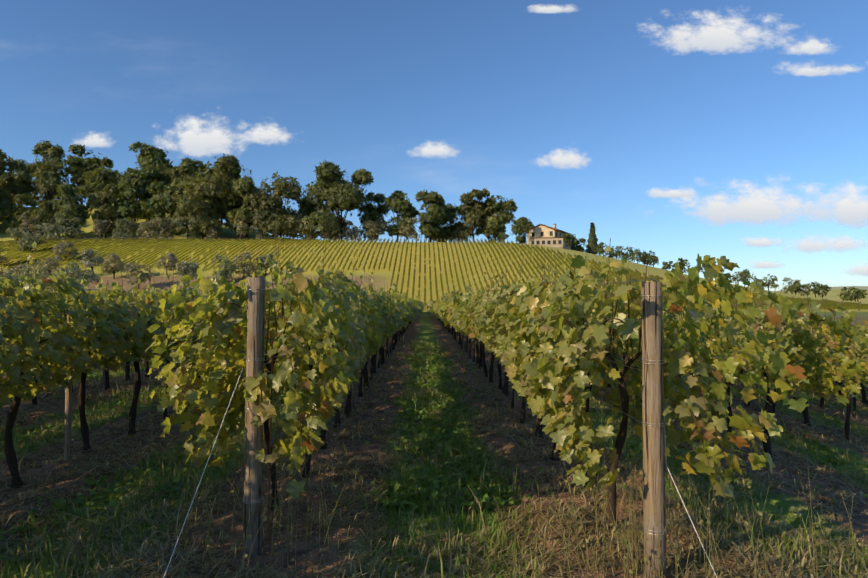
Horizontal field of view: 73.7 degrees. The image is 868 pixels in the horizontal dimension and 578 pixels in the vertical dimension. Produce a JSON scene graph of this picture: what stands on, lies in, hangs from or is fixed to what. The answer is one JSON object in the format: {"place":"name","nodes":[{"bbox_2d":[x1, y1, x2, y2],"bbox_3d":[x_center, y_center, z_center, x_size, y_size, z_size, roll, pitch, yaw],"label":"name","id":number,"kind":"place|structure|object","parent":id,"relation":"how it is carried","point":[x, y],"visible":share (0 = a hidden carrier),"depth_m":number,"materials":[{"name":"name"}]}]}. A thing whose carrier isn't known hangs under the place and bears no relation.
{"place":"outdoors","nodes":[
{"label":"outdoors","id":0,"kind":"place"},
{"bbox_2d":[75,134,109,146],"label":"cloud","id":1,"kind":"structure","parent":0,"point":[94,140],"depth_m":5916.13,"materials":[{"name":"white"}]},
{"bbox_2d":[156,111,274,156],"bbox_3d":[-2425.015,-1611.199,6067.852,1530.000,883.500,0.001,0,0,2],"label":"cloud","id":2,"kind":"structure","parent":0,"point":[196,140],"depth_m":6068.21,"materials":[{"name":"white"}]},
{"bbox_2d":[238,124,289,143],"bbox_3d":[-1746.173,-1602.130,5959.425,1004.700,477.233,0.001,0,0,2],"label":"cloud","id":3,"kind":"structure","parent":0,"point":[267,134],"depth_m":5959.13,"materials":[{"name":"white"}]},
{"bbox_2d":[53,237,507,240],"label":"ridge fence wires","id":4,"kind":"object","parent":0,"point":[139,237],"visible":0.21,"depth_m":183.95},
{"bbox_2d":[0,207,867,577],"bbox_3d":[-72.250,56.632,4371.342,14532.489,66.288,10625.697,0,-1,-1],"label":"ground","id":5,"kind":"structure","parent":0,"point":[426,325],"depth_m":6.06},
{"bbox_2d":[267,338,273,544],"bbox_3d":[-1.113,1.034,3.934,0.048,1.400,0.011,-1,-1,33],"label":"rusty rod","id":6,"kind":"object","parent":5,"relation":"on","point":[270,452],"visible":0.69,"depth_m":3.93,"materials":[{"name":"brown metal"}]},
{"bbox_2d":[52,237,504,241],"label":"ridge fence posts","id":7,"kind":"object","parent":5,"relation":"on","point":[302,238],"visible":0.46,"depth_m":184.80,"materials":[{"name":"brown wood"}]},
{"bbox_2d":[1,237,860,310],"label":"hill vineyard stakes","id":8,"kind":"object","parent":5,"relation":"on","point":[386,257],"visible":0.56,"depth_m":154.24,"materials":[{"name":"brown wood"}]},
{"bbox_2d":[0,234,867,499],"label":"vine leaves","id":9,"kind":"object","parent":5,"relation":"on","point":[520,328],"visible":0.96,"depth_m":4.15,"materials":[{"name":"green plant"}]},
{"bbox_2d":[0,336,867,577],"bbox_3d":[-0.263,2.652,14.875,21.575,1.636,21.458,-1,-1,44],"label":"grass","id":10,"kind":"structure","parent":5,"relation":"on","point":[794,570],"depth_m":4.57,"materials":[{"name":"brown plant"}]},
{"bbox_2d":[0,238,867,309],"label":"distant vine rows","id":11,"kind":"object","parent":5,"relation":"on","point":[182,249],"visible":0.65,"depth_m":153.82,"materials":[{"name":"green plant"}]},
{"bbox_2d":[0,352,867,538],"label":"ground cover leaves","id":12,"kind":"object","parent":5,"relation":"on","point":[441,477],"visible":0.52,"depth_m":6.62,"materials":[{"name":"green plant"}]},
{"bbox_2d":[1,228,867,529],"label":"grapevine trunks","id":13,"kind":"object","parent":5,"relation":"on","point":[363,374],"visible":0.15,"depth_m":6.35,"materials":[{"name":"brown plant"}]},
{"bbox_2d":[64,277,844,577],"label":"wooden posts","id":14,"kind":"object","parent":5,"relation":"in","point":[653,395],"visible":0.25,"depth_m":3.52,"materials":[{"name":"brown wood"}]},
{"bbox_2d":[8,279,867,534],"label":"trellis wires","id":15,"kind":"object","parent":14,"relation":"attached to","point":[551,342],"visible":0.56,"depth_m":4.14,"materials":[{"name":"grey metal"}]},
{"bbox_2d":[163,368,716,577],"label":"guy wires","id":16,"kind":"object","parent":14,"relation":"attached to","point":[223,420],"visible":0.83,"depth_m":3.44,"materials":[{"name":"grey metal"}]},
{"bbox_2d":[53,275,865,377],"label":"vine leaves","id":17,"kind":"object","parent":5,"relation":"on","point":[448,309],"visible":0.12,"depth_m":17.43,"materials":[{"name":"green plant"}]},
{"bbox_2d":[107,420,859,577],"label":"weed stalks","id":18,"kind":"object","parent":5,"relation":"on","point":[620,544],"visible":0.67,"depth_m":3.76,"materials":[{"name":"green plant"}]},
{"bbox_2d":[114,308,865,356],"bbox_3d":[0.585,2.133,50.397,52.127,2.485,99.100,0,-1,-1],"label":"vine foliage","id":19,"kind":"object","parent":5,"relation":"on","point":[148,322],"depth_m":7.62,"materials":[{"name":"green plant"}]},
{"bbox_2d":[128,417,860,577],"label":"weed leaves","id":20,"kind":"object","parent":5,"relation":"on","point":[568,543],"visible":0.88,"depth_m":3.65,"materials":[{"name":"green plant"}]},
{"bbox_2d":[0,0,867,290],"label":"sky","id":21,"kind":"structure","parent":0,"point":[506,85],"materials":[{"name":"blue"}]},
{"bbox_2d":[413,142,456,156],"bbox_3d":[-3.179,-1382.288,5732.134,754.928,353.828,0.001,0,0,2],"label":"cloud","id":22,"kind":"structure","parent":0,"point":[429,149],"depth_m":5731.78,"materials":[{"name":"white"}]},
{"bbox_2d":[527,224,569,249],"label":"house walls","id":23,"kind":"structure","parent":0,"point":[538,230],"depth_m":194.58,"materials":[{"name":"beige paint"}]},
{"bbox_2d":[525,224,569,238],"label":"house roof","id":24,"kind":"structure","parent":23,"relation":"on","point":[551,228],"depth_m":191.92,"materials":[{"name":"brown tile"}]},
{"bbox_2d":[531,231,563,245],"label":"windows","id":25,"kind":"structure","parent":23,"relation":"in","point":[543,242],"depth_m":183.38,"materials":[{"name":"black glass"}]},
{"bbox_2d":[532,231,569,248],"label":"window frames","id":26,"kind":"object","parent":25,"relation":"in","point":[542,233],"visible":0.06,"depth_m":193.36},
{"bbox_2d":[534,236,570,247],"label":"house wall","id":27,"kind":"structure","parent":23,"relation":"attached to","point":[556,245],"depth_m":182.81,"materials":[{"name":"beige paint"}]},
{"bbox_2d":[530,5,574,12],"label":"cloud","id":28,"kind":"structure","parent":0,"point":[546,9],"depth_m":4536.86,"materials":[{"name":"white"}]},
{"bbox_2d":[537,149,587,167],"bbox_3d":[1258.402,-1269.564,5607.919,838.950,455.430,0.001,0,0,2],"label":"cloud","id":29,"kind":"structure","parent":0,"point":[561,159],"depth_m":5607.88,"materials":[{"name":"white"}]},
{"bbox_2d":[649,189,693,197],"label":"cloud","id":30,"kind":"structure","parent":0,"point":[667,194],"depth_m":4600.71,"materials":[{"name":"white"}]},
{"bbox_2d":[650,12,827,71],"bbox_3d":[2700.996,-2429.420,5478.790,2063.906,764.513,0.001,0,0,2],"label":"cloud","id":31,"kind":"structure","parent":0,"point":[721,35],"depth_m":5478.73,"materials":[{"name":"white"}]},
{"bbox_2d":[645,178,867,245],"bbox_3d":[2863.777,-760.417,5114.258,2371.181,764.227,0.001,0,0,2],"label":"cloud","id":32,"kind":"structure","parent":0,"point":[761,206],"depth_m":5113.91,"materials":[{"name":"white"}]},
{"bbox_2d":[745,238,780,246],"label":"cloud","id":33,"kind":"structure","parent":0,"point":[762,242],"depth_m":4847.65,"materials":[{"name":"white"}]},
{"bbox_2d":[753,262,781,267],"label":"cloud","id":34,"kind":"structure","parent":0,"point":[764,265],"depth_m":4669.22,"materials":[{"name":"white"}]},
{"bbox_2d":[779,39,829,64],"bbox_3d":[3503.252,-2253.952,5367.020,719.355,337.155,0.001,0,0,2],"label":"cloud","id":35,"kind":"structure","parent":0,"point":[812,46],"depth_m":5367.32,"materials":[{"name":"white"}]},
{"bbox_2d":[760,236,865,264],"bbox_3d":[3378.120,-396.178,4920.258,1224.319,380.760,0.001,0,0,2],"label":"cloud","id":36,"kind":"structure","parent":0,"point":[811,244],"depth_m":4921.23,"materials":[{"name":"white"}]},
{"bbox_2d":[781,63,853,76],"bbox_3d":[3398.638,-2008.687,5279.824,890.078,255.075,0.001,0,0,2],"label":"cloud","id":37,"kind":"structure","parent":0,"point":[806,70],"depth_m":5278.36,"materials":[{"name":"white"}]},
{"bbox_2d":[782,184,867,245],"bbox_3d":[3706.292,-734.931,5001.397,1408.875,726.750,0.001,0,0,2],"label":"cloud","id":38,"kind":"structure","parent":0,"point":[850,209],"depth_m":5004.46,"materials":[{"name":"white"}]},
{"bbox_2d":[827,66,865,71],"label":"cloud","id":39,"kind":"structure","parent":0,"point":[846,69],"depth_m":5182.03,"materials":[{"name":"white"}]},
{"bbox_2d":[848,264,867,275],"bbox_3d":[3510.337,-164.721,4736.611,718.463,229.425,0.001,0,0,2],"label":"cloud","id":40,"kind":"structure","parent":0,"point":[861,270],"depth_m":4737.12,"materials":[{"name":"white"}]}
]}

